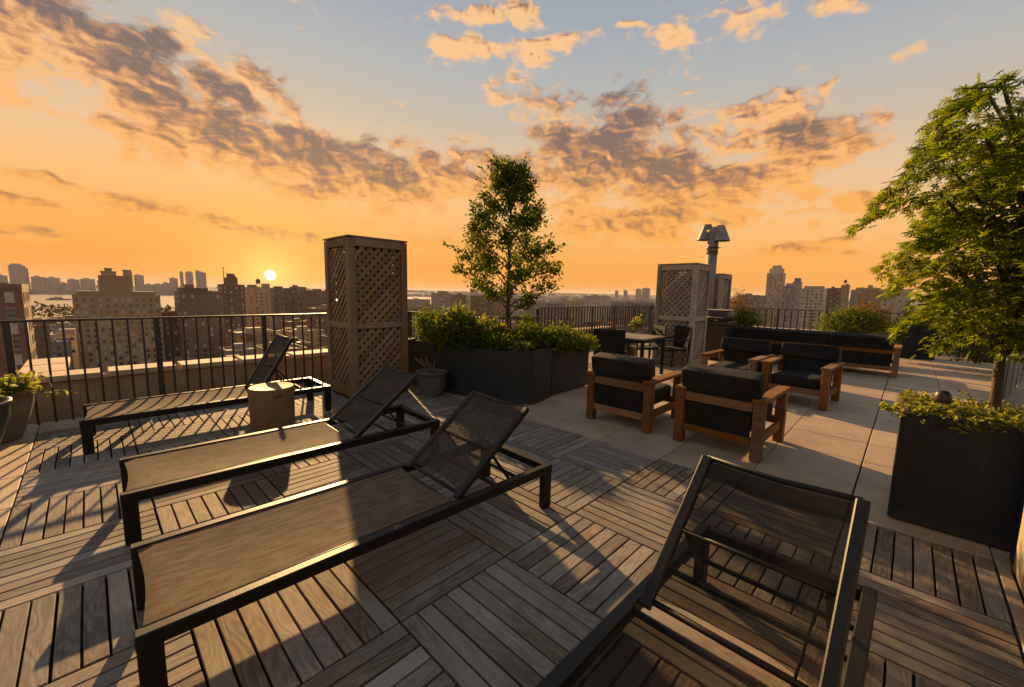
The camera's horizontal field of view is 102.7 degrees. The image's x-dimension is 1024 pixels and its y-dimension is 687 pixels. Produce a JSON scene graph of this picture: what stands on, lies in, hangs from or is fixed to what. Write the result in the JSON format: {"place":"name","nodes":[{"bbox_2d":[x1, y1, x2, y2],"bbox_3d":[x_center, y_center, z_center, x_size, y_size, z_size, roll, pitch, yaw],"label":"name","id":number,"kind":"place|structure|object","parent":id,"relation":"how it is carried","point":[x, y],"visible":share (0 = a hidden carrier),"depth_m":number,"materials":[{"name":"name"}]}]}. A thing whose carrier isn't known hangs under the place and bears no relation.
{"place":"outdoors","nodes":[
{"label":"outdoors","id":0,"kind":"place"},
{"bbox_2d":[33,325,52,358],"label":"apartment building","id":1,"kind":"structure","parent":0,"point":[40,342],"depth_m":168.96,"materials":[{"name":"brown brick"}]},
{"bbox_2d":[50,328,79,369],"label":"house","id":2,"kind":"structure","parent":0,"point":[70,333],"depth_m":226.36,"materials":[{"name":"concrete"}]},
{"bbox_2d":[72,268,165,372],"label":"apartment building","id":3,"kind":"structure","parent":0,"point":[114,296],"depth_m":213.14,"materials":[{"name":"beige brick"}]},
{"bbox_2d":[161,308,179,360],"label":"apartment building","id":4,"kind":"structure","parent":0,"point":[166,334],"depth_m":233.88,"materials":[{"name":"brown brick"}]},
{"bbox_2d":[173,284,224,359],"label":"apartment building","id":5,"kind":"structure","parent":0,"point":[190,300],"depth_m":231.69,"materials":[{"name":"brown brick"}]},
{"bbox_2d":[174,295,220,358],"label":"windows","id":6,"kind":"structure","parent":5,"relation":"in","point":[177,296],"depth_m":231.26,"materials":[{"name":"black glass"}]},
{"bbox_2d":[29,294,430,317],"bbox_3d":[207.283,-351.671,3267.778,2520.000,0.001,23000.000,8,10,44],"label":"river","id":7,"kind":"structure","parent":0,"point":[165,300],"depth_m":1259.97,"materials":[{"name":"grey liquid"}]},
{"bbox_2d":[217,267,246,328],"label":"apartment building","id":8,"kind":"structure","parent":0,"point":[231,289],"depth_m":307.78,"materials":[{"name":"brown brick"}]},
{"bbox_2d":[218,287,244,328],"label":"windows","id":9,"kind":"structure","parent":8,"relation":"in","point":[231,300],"depth_m":307.73,"materials":[{"name":"black glass"}]},
{"bbox_2d":[219,332,261,357],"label":"house","id":10,"kind":"structure","parent":0,"point":[238,349],"depth_m":201.82,"materials":[{"name":"brown stone"}]},
{"bbox_2d":[228,327,275,346],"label":"house","id":11,"kind":"structure","parent":0,"point":[237,336],"depth_m":237.72,"materials":[{"name":"beige brick"}]},
{"bbox_2d":[245,279,270,329],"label":"apartment building","id":12,"kind":"structure","parent":0,"point":[257,300],"depth_m":349.80,"materials":[{"name":"beige brick"}]},
{"bbox_2d":[270,286,294,312],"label":"apartment building","id":13,"kind":"structure","parent":0,"point":[282,299],"depth_m":461.05,"materials":[{"name":"brown brick"}]},
{"bbox_2d":[271,312,300,329],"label":"house","id":14,"kind":"structure","parent":0,"point":[278,319],"depth_m":418.51,"materials":[{"name":"grey stone"}]},
{"bbox_2d":[281,318,306,328],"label":"house","id":15,"kind":"structure","parent":0,"point":[297,322],"depth_m":364.36,"materials":[{"name":"brown brick"}]},
{"bbox_2d":[289,285,305,313],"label":"apartment building","id":16,"kind":"structure","parent":0,"point":[298,298],"depth_m":488.03,"materials":[{"name":"red brick"}]},
{"bbox_2d":[281,326,323,349],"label":"house","id":17,"kind":"structure","parent":0,"point":[298,332],"depth_m":252.44,"materials":[{"name":"beige brick"}]},
{"bbox_2d":[301,289,325,319],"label":"apartment building","id":18,"kind":"structure","parent":0,"point":[314,298],"depth_m":458.27,"materials":[{"name":"brown brick"}]},
{"bbox_2d":[306,305,337,333],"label":"apartment building","id":19,"kind":"structure","parent":0,"point":[315,318],"depth_m":291.86,"materials":[{"name":"red brick"}]},
{"bbox_2d":[323,234,408,397],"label":"lattice tower","id":20,"kind":"structure","parent":0,"point":[366,280],"depth_m":5.20,"materials":[{"name":"brown wood"}]},
{"bbox_2d":[29,288,731,298],"bbox_3d":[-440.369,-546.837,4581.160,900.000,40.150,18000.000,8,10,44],"label":"river bluff","id":21,"kind":"structure","parent":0,"point":[213,290],"depth_m":3713.85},
{"bbox_2d":[8,263,26,283],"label":"tower","id":22,"kind":"structure","parent":21,"relation":"on","point":[17,273],"depth_m":1984.24,"materials":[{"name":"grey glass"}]},
{"bbox_2d":[31,276,46,291],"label":"tower","id":23,"kind":"structure","parent":21,"relation":"on","point":[38,282],"depth_m":2037.86,"materials":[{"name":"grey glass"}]},
{"bbox_2d":[45,277,61,290],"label":"tower","id":24,"kind":"structure","parent":21,"relation":"on","point":[53,283],"depth_m":2075.93,"materials":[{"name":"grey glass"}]},
{"bbox_2d":[80,278,95,290],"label":"tower","id":25,"kind":"structure","parent":21,"relation":"on","point":[86,283],"depth_m":2162.07,"materials":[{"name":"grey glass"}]},
{"bbox_2d":[134,274,144,290],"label":"tower","id":26,"kind":"structure","parent":21,"relation":"on","point":[139,282],"depth_m":2304.16,"materials":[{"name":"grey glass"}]},
{"bbox_2d":[408,298,429,310],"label":"apartment building","id":27,"kind":"structure","parent":0,"point":[414,302],"depth_m":668.30,"materials":[{"name":"concrete"}]},
{"bbox_2d":[431,291,450,313],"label":"apartment building","id":28,"kind":"structure","parent":0,"point":[441,298],"depth_m":407.14,"materials":[{"name":"concrete"}]},
{"bbox_2d":[451,293,465,308],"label":"apartment building","id":29,"kind":"structure","parent":0,"point":[457,297],"depth_m":489.10,"materials":[{"name":"brown brick"}]},
{"bbox_2d":[470,294,511,321],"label":"apartment building","id":30,"kind":"structure","parent":0,"point":[496,309],"depth_m":503.52,"materials":[{"name":"brown brick"}]},
{"bbox_2d":[0,343,1023,662],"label":"stone paving","id":31,"kind":"structure","parent":0,"point":[846,443],"depth_m":3.95,"materials":[{"name":"stone"}]},
{"bbox_2d":[0,396,12,442],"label":"plant pot","id":32,"kind":"object","parent":31,"relation":"on","point":[5,407],"visible":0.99,"depth_m":3.14,"materials":[{"name":"ceramic"}]},
{"bbox_2d":[0,389,34,443],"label":"plant pot","id":33,"kind":"object","parent":31,"relation":"on","point":[21,407],"visible":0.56,"depth_m":3.54,"materials":[{"name":"ceramic"}]},
{"bbox_2d":[0,369,52,396],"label":"flowering plant","id":34,"kind":"object","parent":33,"relation":"in","point":[13,383],"visible":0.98,"depth_m":3.54,"materials":[{"name":"green plant"}]},
{"bbox_2d":[0,311,539,424],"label":"railing","id":35,"kind":"object","parent":31,"relation":"on","point":[9,346],"visible":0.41,"depth_m":4.57,"materials":[{"name":"metal"}]},
{"bbox_2d":[408,337,551,403],"bbox_3d":[-0.591,0.320,5.644,2.211,0.648,0.641,5,8,32],"label":"planter box","id":36,"kind":"object","parent":31,"relation":"on","point":[522,377],"visible":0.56,"depth_m":5.15,"materials":[{"name":"stone"}]},
{"bbox_2d":[412,303,446,342],"bbox_3d":[-1.160,-0.253,5.912,0.763,0.666,0.558,8,10,44],"label":"shrub","id":37,"kind":"object","parent":36,"relation":"in","point":[422,320],"visible":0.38,"depth_m":5.83,"materials":[{"name":"green plant"}]},
{"bbox_2d":[421,299,486,354],"bbox_3d":[-0.816,-0.218,5.589,1.122,0.819,0.803,8,10,44],"label":"shrub","id":38,"kind":"object","parent":36,"relation":"in","point":[453,320],"visible":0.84,"depth_m":5.39,"materials":[{"name":"green plant"}]},
{"bbox_2d":[442,331,487,354],"bbox_3d":[-0.624,-0.024,5.415,0.932,0.347,0.569,4,8,23],"label":"shrub","id":39,"kind":"object","parent":36,"relation":"in","point":[472,342],"visible":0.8,"depth_m":5.23,"materials":[{"name":"green plant"}]},
{"bbox_2d":[473,313,509,339],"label":"shrub","id":40,"kind":"object","parent":36,"relation":"in","point":[499,328],"visible":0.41,"depth_m":5.45,"materials":[{"name":"green plant"}]},
{"bbox_2d":[477,329,517,350],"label":"shrub","id":41,"kind":"object","parent":36,"relation":"in","point":[493,342],"visible":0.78,"depth_m":5.10,"materials":[{"name":"green plant"}]},
{"bbox_2d":[442,154,566,336],"bbox_3d":[-0.081,-1.180,5.604,1.600,2.678,1.575,4,8,22],"label":"slender tree","id":42,"kind":"object","parent":36,"relation":"in","point":[510,180],"visible":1,"depth_m":5.35,"materials":[{"name":"green plant"}]},
{"bbox_2d":[500,339,537,350],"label":"shrub","id":43,"kind":"object","parent":36,"relation":"on","point":[520,345],"visible":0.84,"depth_m":5.02,"materials":[{"name":"green plant"}]},
{"bbox_2d":[505,317,550,350],"bbox_3d":[0.163,-0.110,5.465,0.620,0.485,0.697,0,7,-12],"label":"shrub","id":44,"kind":"object","parent":36,"relation":"in","point":[527,333],"visible":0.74,"depth_m":5.32,"materials":[{"name":"green plant"}]},
{"bbox_2d":[540,346,588,394],"bbox_3d":[0.546,0.324,6.018,0.810,0.588,0.880,8,10,44],"label":"planter box","id":45,"kind":"object","parent":31,"relation":"on","point":[569,372],"visible":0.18,"depth_m":5.70,"materials":[{"name":"stone"}]},
{"bbox_2d":[529,320,591,355],"bbox_3d":[0.635,-0.084,5.676,0.830,0.479,1.118,8,10,44],"label":"shrub","id":46,"kind":"object","parent":45,"relation":"on","point":[565,337],"visible":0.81,"depth_m":5.50,"materials":[{"name":"green plant"}]},
{"bbox_2d":[571,331,602,352],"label":"shrub","id":47,"kind":"object","parent":45,"relation":"in","point":[589,344],"visible":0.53,"depth_m":5.84,"materials":[{"name":"green plant"}]},
{"bbox_2d":[536,305,661,335],"bbox_3d":[3.073,-0.595,12.136,0.359,1.020,7.534,8,10,44],"label":"railing","id":48,"kind":"object","parent":31,"relation":"on","point":[592,316],"visible":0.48,"depth_m":11.77,"materials":[{"name":"metal"}]},
{"bbox_2d":[593,328,629,355],"bbox_3d":[1.685,0.138,6.920,0.515,0.801,0.555,4,8,24],"label":"dining chair","id":49,"kind":"object","parent":31,"relation":"on","point":[612,341],"visible":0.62,"depth_m":6.67,"materials":[{"name":"metal"}]},
{"bbox_2d":[596,333,665,373],"bbox_3d":[2.061,0.186,7.159,0.880,0.659,0.830,8,10,44],"label":"dining table","id":50,"kind":"object","parent":31,"relation":"on","point":[642,339],"visible":0.43,"depth_m":6.93,"materials":[{"name":"metal"}]},
{"bbox_2d":[586,352,681,433],"bbox_3d":[1.357,0.465,4.514,0.757,0.730,0.825,8,10,43],"label":"lounge chair","id":51,"kind":"object","parent":31,"relation":"on","point":[633,387],"visible":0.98,"depth_m":4.24,"materials":[{"name":"fabric"}]},
{"bbox_2d":[625,324,666,356],"bbox_3d":[2.501,0.055,7.709,0.555,0.801,0.515,0,7,-8],"label":"dining chair","id":52,"kind":"object","parent":31,"relation":"on","point":[659,330],"visible":0.38,"depth_m":7.65,"materials":[{"name":"metal"}]},
{"bbox_2d":[648,325,692,366],"bbox_3d":[2.911,0.080,7.575,0.555,0.801,0.515,0,7,-11],"label":"dining chair","id":53,"kind":"object","parent":31,"relation":"on","point":[682,336],"visible":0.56,"depth_m":7.54,"materials":[{"name":"metal"}]},
{"bbox_2d":[697,224,729,308],"bbox_3d":[4.564,-1.228,9.471,0.392,2.989,0.737,-4,8,-34],"label":"vent pipe","id":54,"kind":"object","parent":31,"relation":"on","point":[713,236],"visible":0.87,"depth_m":9.30,"materials":[{"name":"metal"}]},
{"bbox_2d":[705,309,736,358],"bbox_3d":[4.444,-0.196,8.886,0.517,1.079,0.580,-5,9,-41],"label":"grill","id":55,"kind":"object","parent":31,"relation":"on","point":[721,323],"visible":0.76,"depth_m":8.69,"materials":[{"name":"metal"}]},
{"bbox_2d":[673,363,790,462],"bbox_3d":[2.066,0.558,3.857,0.828,0.733,0.757,-6,10,-44],"label":"lounge chair","id":56,"kind":"object","parent":31,"relation":"on","point":[731,405],"visible":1,"depth_m":3.58,"materials":[{"name":"fabric"}]},
{"bbox_2d":[700,337,774,389],"bbox_3d":[3.315,0.309,6.043,0.829,0.733,0.757,-5,10,-43],"label":"lounge chair","id":57,"kind":"object","parent":31,"relation":"on","point":[743,354],"visible":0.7,"depth_m":6.08,"materials":[{"name":"fabric"}]},
{"bbox_2d":[761,342,844,410],"bbox_3d":[3.862,0.394,5.452,0.826,0.731,0.757,-5,10,-42],"label":"lounge chair","id":58,"kind":"object","parent":31,"relation":"on","point":[807,369],"visible":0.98,"depth_m":5.41,"materials":[{"name":"fabric"}]},
{"bbox_2d":[733,325,902,377],"bbox_3d":[5.908,0.067,8.378,2.992,0.736,0.831,8,10,44],"label":"sofa","id":59,"kind":"object","parent":31,"relation":"on","point":[868,351],"visible":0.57,"depth_m":7.58,"materials":[{"name":"fabric"}]},
{"bbox_2d":[730,307,980,356],"bbox_3d":[8.360,-0.484,12.017,7.929,1.020,0.052,7,10,42],"label":"railing","id":60,"kind":"object","parent":31,"relation":"on","point":[777,323],"visible":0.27,"depth_m":11.99,"materials":[{"name":"metal"}]},
{"bbox_2d":[866,317,916,344],"bbox_3d":[8.476,-0.272,9.377,1.131,0.792,1.030,8,10,44],"label":"shrub","id":61,"kind":"object","parent":31,"relation":"on","point":[898,339],"visible":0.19,"depth_m":9.11,"materials":[{"name":"green plant"}]},
{"bbox_2d":[898,325,939,359],"bbox_3d":[9.550,-0.041,9.639,0.709,0.748,0.747,8,10,44],"label":"planter box","id":62,"kind":"object","parent":31,"relation":"on","point":[911,347],"visible":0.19,"depth_m":9.46,"materials":[{"name":"black stone"}]},
{"bbox_2d":[887,397,1023,549],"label":"planter box","id":63,"kind":"object","parent":31,"relation":"on","point":[945,478],"visible":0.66,"depth_m":2.34,"materials":[{"name":"black stone"}]},
{"bbox_2d":[878,401,929,413],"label":"trailing plant","id":64,"kind":"object","parent":63,"relation":"on","point":[889,407],"visible":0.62,"depth_m":2.61,"materials":[{"name":"green plant"}]},
{"bbox_2d":[840,69,1023,422],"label":"maple tree","id":65,"kind":"object","parent":63,"relation":"on","point":[997,183],"visible":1,"depth_m":2.34,"materials":[{"name":"green plant"}]},
{"bbox_2d":[890,388,1023,435],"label":"groundcover plant","id":66,"kind":"object","parent":63,"relation":"on","point":[1007,415],"visible":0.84,"depth_m":2.42,"materials":[{"name":"green plant"}]},
{"bbox_2d":[932,390,951,410],"bbox_3d":[2.598,0.345,2.473,0.084,0.127,0.084,8,10,44],"label":"garden spotlight","id":67,"kind":"object","parent":66,"relation":"on","point":[941,397],"visible":0.98,"depth_m":2.45,"materials":[{"name":"metal"}]},
{"bbox_2d":[927,313,1023,363],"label":"shrub","id":68,"kind":"object","parent":31,"relation":"on","point":[978,353],"visible":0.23,"depth_m":7.92,"materials":[{"name":"green plant"}]},
{"bbox_2d":[1002,353,1023,400],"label":"screen","id":69,"kind":"object","parent":31,"relation":"on","point":[1014,375],"visible":0.34,"depth_m":5.88,"materials":[{"name":"metal"}]},
{"bbox_2d":[1009,478,1023,565],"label":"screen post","id":70,"kind":"object","parent":31,"relation":"on","point":[1016,530],"visible":0.56,"depth_m":2.11,"materials":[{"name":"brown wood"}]},
{"bbox_2d":[1013,510,1023,596],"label":"terrace wall","id":71,"kind":"structure","parent":31,"relation":"on","point":[1018,567],"depth_m":2.01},
{"bbox_2d":[0,0,1023,298],"label":"sky","id":72,"kind":"structure","parent":0,"point":[157,140],"materials":[{"name":"orange"}]},
{"bbox_2d":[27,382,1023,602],"bbox_3d":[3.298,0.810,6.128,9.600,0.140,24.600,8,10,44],"label":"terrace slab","id":73,"kind":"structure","parent":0,"point":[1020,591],"depth_m":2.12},
{"bbox_2d":[0,384,1023,686],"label":"wooden deck","id":74,"kind":"structure","parent":73,"relation":"on","point":[516,588],"depth_m":1.93,"materials":[{"name":"brown wood"}]},
{"bbox_2d":[79,334,331,454],"bbox_3d":[-2.953,0.376,4.134,1.955,0.846,0.640,-6,10,-44],"label":"sun lounger","id":75,"kind":"object","parent":74,"relation":"on","point":[100,413],"visible":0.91,"depth_m":3.97,"materials":[{"name":"metal"}]},
{"bbox_2d":[247,382,294,432],"bbox_3d":[-2.238,0.622,3.828,0.374,0.458,0.374,2,7,4],"label":"drum table","id":76,"kind":"object","parent":74,"relation":"on","point":[271,405],"visible":0.88,"depth_m":3.68,"materials":[{"name":"concrete"}]},
{"bbox_2d":[119,366,439,545],"bbox_3d":[-1.532,0.622,2.998,1.955,0.688,0.640,-6,10,-44],"label":"sun lounger","id":77,"kind":"object","parent":74,"relation":"on","point":[369,403],"visible":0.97,"depth_m":2.79,"materials":[{"name":"metal"}]},
{"bbox_2d":[130,391,551,686],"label":"sun lounger","id":78,"kind":"object","parent":74,"relation":"on","point":[190,578],"visible":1,"depth_m":1.86,"materials":[{"name":"fabric"}]},
{"bbox_2d":[416,368,447,396],"bbox_3d":[-1.056,0.519,5.418,0.424,0.315,0.424,8,10,44],"label":"plant pot","id":79,"kind":"object","parent":74,"relation":"on","point":[431,385],"visible":0.93,"depth_m":5.28,"materials":[{"name":"ceramic"}]},
{"bbox_2d":[536,455,877,686],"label":"sun lounger","id":80,"kind":"object","parent":74,"relation":"on","point":[767,564],"visible":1,"depth_m":1.34,"materials":[{"name":"fabric"}]},
{"bbox_2d":[524,300,563,322],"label":"apartment building","id":81,"kind":"structure","parent":0,"point":[541,303],"depth_m":416.89,"materials":[{"name":"grey stone"}]},
{"bbox_2d":[560,299,583,317],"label":"apartment building","id":82,"kind":"structure","parent":0,"point":[571,303],"depth_m":620.87,"materials":[{"name":"beige brick"}]},
{"bbox_2d":[583,294,609,322],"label":"apartment building","id":83,"kind":"structure","parent":0,"point":[594,300],"depth_m":480.67,"materials":[{"name":"concrete"}]},
{"bbox_2d":[610,300,654,327],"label":"apartment building","id":84,"kind":"structure","parent":0,"point":[638,303],"depth_m":418.13,"materials":[{"name":"brick"}]},
{"bbox_2d":[652,263,711,366],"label":"lattice tower","id":85,"kind":"structure","parent":0,"point":[679,298],"depth_m":7.89,"materials":[{"name":"grey wood"}]},
{"bbox_2d":[696,273,732,309],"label":"lattice tower","id":86,"kind":"structure","parent":0,"point":[723,282],"depth_m":9.51,"materials":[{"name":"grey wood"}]},
{"bbox_2d":[737,293,766,326],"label":"apartment building","id":87,"kind":"structure","parent":0,"point":[759,301],"depth_m":471.71,"materials":[{"name":"grey stone"}]},
{"bbox_2d":[764,265,785,327],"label":"apartment building","id":88,"kind":"structure","parent":0,"point":[776,277],"depth_m":496.43,"materials":[{"name":"concrete"}]},
{"bbox_2d":[764,274,785,327],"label":"windows","id":89,"kind":"structure","parent":88,"relation":"in","point":[768,274],"depth_m":496.99,"materials":[{"name":"grey glass"}]},
{"bbox_2d":[778,283,798,328],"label":"apartment building","id":90,"kind":"structure","parent":0,"point":[789,296],"depth_m":367.90,"materials":[{"name":"grey concrete"}]},
{"bbox_2d":[793,278,801,328],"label":"apartment building","id":91,"kind":"structure","parent":0,"point":[797,281],"depth_m":389.24,"materials":[{"name":"grey concrete"}]},
{"bbox_2d":[798,286,826,329],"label":"apartment building","id":92,"kind":"structure","parent":0,"point":[813,297],"depth_m":395.66,"materials":[{"name":"concrete"}]},
{"bbox_2d":[799,290,826,329],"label":"windows","id":93,"kind":"structure","parent":92,"relation":"in","point":[803,290],"depth_m":395.95,"materials":[{"name":"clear glass"}]},
{"bbox_2d":[824,287,842,326],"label":"apartment building","id":94,"kind":"structure","parent":0,"point":[834,297],"depth_m":481.10,"materials":[{"name":"brown brick"}]},
{"bbox_2d":[840,279,849,323],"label":"apartment building","id":95,"kind":"structure","parent":0,"point":[845,294],"depth_m":537.81,"materials":[{"name":"beige brick"}]},
{"bbox_2d":[854,285,880,331],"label":"apartment building","id":96,"kind":"structure","parent":0,"point":[866,294],"depth_m":296.59,"materials":[{"name":"beige brick"}]},
{"bbox_2d":[877,288,911,334],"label":"apartment building","id":97,"kind":"structure","parent":0,"point":[896,303],"depth_m":306.08,"materials":[{"name":"concrete"}]},
{"label":"city ground","id":98,"kind":"structure","parent":0,"visible":0},
{"bbox_2d":[0,282,37,376],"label":"apartment building","id":99,"kind":"structure","parent":98,"relation":"on","point":[15,300],"depth_m":81.56,"materials":[{"name":"red brick"}]},
{"bbox_2d":[23,292,37,358],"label":"windows","id":100,"kind":"structure","parent":99,"relation":"in","point":[29,315],"depth_m":87.48,"materials":[{"name":"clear glass"}]},
{"bbox_2d":[34,322,75,332],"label":"house","id":101,"kind":"structure","parent":98,"relation":"on","point":[56,327],"depth_m":272.59,"materials":[{"name":"grey stone"}]},
{"bbox_2d":[50,336,73,369],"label":"house","id":102,"kind":"structure","parent":98,"relation":"on","point":[57,345],"depth_m":192.46,"materials":[{"name":"grey stone"}]},
{"bbox_2d":[256,342,307,354],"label":"house","id":103,"kind":"structure","parent":98,"relation":"on","point":[259,349],"depth_m":180.60,"materials":[{"name":"beige brick"}]},
{"bbox_2d":[31,300,650,317],"bbox_3d":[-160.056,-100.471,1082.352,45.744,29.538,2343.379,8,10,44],"label":"riverside trees","id":104,"kind":"object","parent":98,"relation":"on","point":[64,309],"visible":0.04,"depth_m":572.94,"materials":[{"name":"green plant"}]},
{"bbox_2d":[31,284,731,310],"bbox_3d":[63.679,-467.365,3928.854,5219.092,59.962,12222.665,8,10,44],"label":"town","id":105,"kind":"object","parent":98,"relation":"on","point":[64,290],"visible":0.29,"depth_m":2880.44},
{"bbox_3d":[2.678,24.757,9.276,9.910,48.000,24.400,8,10,44],"label":"terrace building","id":106,"kind":"object","parent":98,"relation":"on","visible":0},
{"bbox_2d":[17,357,70,374],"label":"parapet wall","id":107,"kind":"structure","parent":106,"relation":"on","point":[41,365],"depth_m":4.86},
{"bbox_2d":[28,326,612,423],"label":"parapet wall","id":108,"kind":"structure","parent":106,"relation":"on","point":[62,400],"depth_m":4.88,"materials":[{"name":"concrete"}]},
{"bbox_3d":[6.759,0.067,9.328,2.499,0.508,0.400,8,10,44],"label":"planter box","id":109,"kind":"object","parent":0,"visible":0},
{"bbox_2d":[730,285,754,324],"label":"shrub","id":110,"kind":"object","parent":109,"relation":"in","point":[735,301],"visible":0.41,"depth_m":10.12,"materials":[{"name":"brown plant"}]},
{"bbox_2d":[734,307,764,326],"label":"shrub","id":111,"kind":"object","parent":109,"relation":"in","point":[745,315],"visible":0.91,"depth_m":9.21,"materials":[{"name":"green plant"}]},
{"bbox_2d":[809,302,890,334],"bbox_3d":[7.435,-0.466,9.206,1.800,0.948,1.041,8,10,44],"label":"shrub","id":112,"kind":"object","parent":109,"relation":"in","point":[839,325],"visible":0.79,"depth_m":8.99,"materials":[{"name":"green plant"}]},
{"bbox_2d":[835,301,897,325],"bbox_3d":[7.941,-0.683,9.277,1.203,0.602,0.943,8,10,44],"label":"shrub","id":113,"kind":"object","parent":109,"relation":"in","point":[878,311],"visible":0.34,"depth_m":9.03,"materials":[{"name":"green plant"}]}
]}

